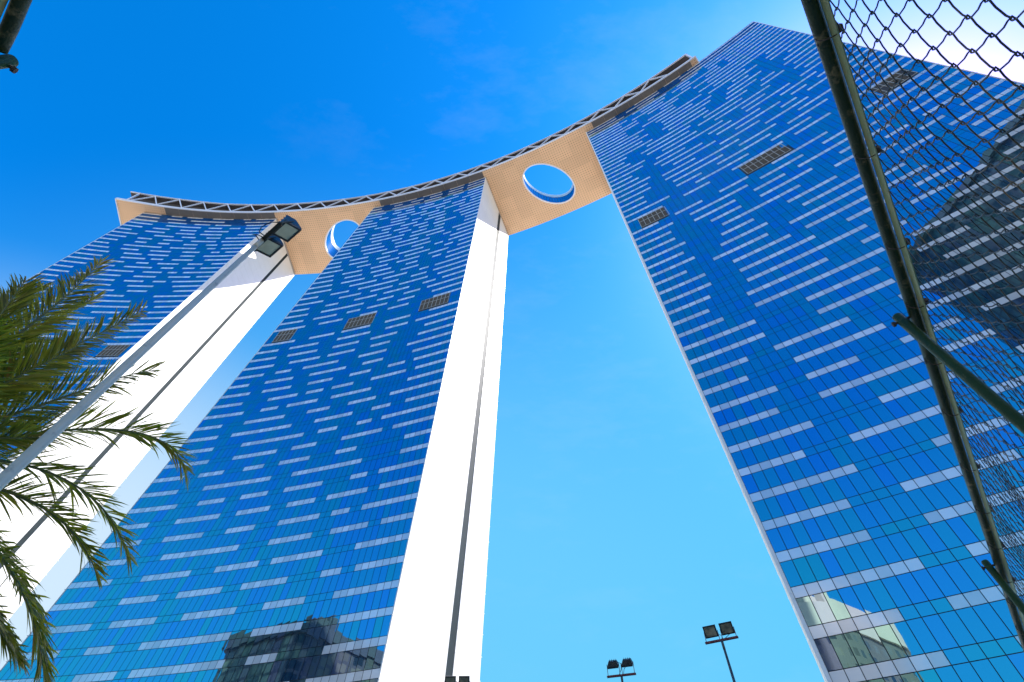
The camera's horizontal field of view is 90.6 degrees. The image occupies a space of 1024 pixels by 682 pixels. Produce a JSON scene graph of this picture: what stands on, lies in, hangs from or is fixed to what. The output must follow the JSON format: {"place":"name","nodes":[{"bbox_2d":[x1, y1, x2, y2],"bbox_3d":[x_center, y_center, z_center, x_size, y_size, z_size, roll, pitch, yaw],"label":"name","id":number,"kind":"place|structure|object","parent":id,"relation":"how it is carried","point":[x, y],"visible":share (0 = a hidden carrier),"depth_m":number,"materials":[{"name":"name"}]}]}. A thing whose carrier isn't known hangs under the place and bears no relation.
{"place":"outdoors","nodes":[
{"label":"outdoors","id":0,"kind":"place"},
{"label":"ground","id":1,"kind":"structure","parent":0,"visible":0},
{"bbox_2d":[0,0,31,73],"bbox_3d":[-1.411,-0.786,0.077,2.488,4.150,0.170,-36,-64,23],"label":"chain link fence","id":2,"kind":"object","parent":1,"relation":"on","point":[14,16],"visible":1,"depth_m":2.15,"materials":[{"name":"metal"}]},
{"bbox_2d":[0,255,198,681],"bbox_3d":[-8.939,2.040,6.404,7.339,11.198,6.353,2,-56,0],"label":"date palm","id":3,"kind":"object","parent":1,"relation":"on","point":[55,358],"visible":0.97,"depth_m":8.26,"materials":[{"name":"green plant"}]},
{"bbox_2d":[0,212,294,621],"bbox_3d":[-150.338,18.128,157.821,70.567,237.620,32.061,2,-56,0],"label":"glass tower","id":4,"kind":"structure","parent":1,"relation":"on","point":[167,268],"depth_m":182.03,"materials":[{"name":"blue glass"}]},
{"bbox_2d":[0,215,301,490],"bbox_3d":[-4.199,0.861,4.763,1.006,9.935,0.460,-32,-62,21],"label":"floodlight pole","id":5,"kind":"object","parent":1,"relation":"on","point":[270,244],"visible":1,"depth_m":5.72,"materials":[{"name":"metal"}]},
{"bbox_2d":[0,177,507,681],"bbox_3d":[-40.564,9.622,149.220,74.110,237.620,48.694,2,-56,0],"label":"glass tower","id":6,"kind":"structure","parent":1,"relation":"on","point":[324,515],"depth_m":94.73,"materials":[{"name":"blue glass"}]},
{"bbox_2d":[115,54,698,274],"bbox_3d":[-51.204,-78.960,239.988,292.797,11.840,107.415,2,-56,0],"label":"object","id":7,"kind":"structure","parent":6,"relation":"on","point":[522,202],"depth_m":242.14,"materials":[{"name":"concrete"}]},
{"bbox_2d":[445,676,469,681],"bbox_3d":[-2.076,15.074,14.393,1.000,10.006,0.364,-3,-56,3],"label":"floodlight pole","id":8,"kind":"object","parent":1,"relation":"on","point":[453,678],"visible":1,"depth_m":18.35,"materials":[{"name":"grey metal"}]},
{"bbox_2d":[607,657,635,681],"bbox_3d":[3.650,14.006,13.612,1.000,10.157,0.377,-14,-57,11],"label":"floodlight pole","id":9,"kind":"object","parent":1,"relation":"on","point":[626,662],"visible":1,"depth_m":17.52,"materials":[{"name":"black metal"}]},
{"bbox_2d":[702,621,738,681],"bbox_3d":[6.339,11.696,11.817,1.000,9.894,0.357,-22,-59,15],"label":"floodlight pole","id":10,"kind":"object","parent":1,"relation":"on","point":[726,628],"visible":1,"depth_m":15.62,"materials":[{"name":"grey metal"}]},
{"bbox_2d":[586,21,1023,681],"bbox_3d":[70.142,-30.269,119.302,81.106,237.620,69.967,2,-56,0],"label":"glass tower","id":11,"kind":"structure","parent":1,"relation":"on","point":[734,183],"depth_m":72.65,"materials":[{"name":"blue glass"}]},
{"bbox_2d":[801,0,1023,650],"bbox_3d":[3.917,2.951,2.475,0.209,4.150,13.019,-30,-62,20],"label":"chain link fence","id":12,"kind":"object","parent":1,"relation":"on","point":[826,28],"visible":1,"depth_m":2.34,"materials":[{"name":"metal"}]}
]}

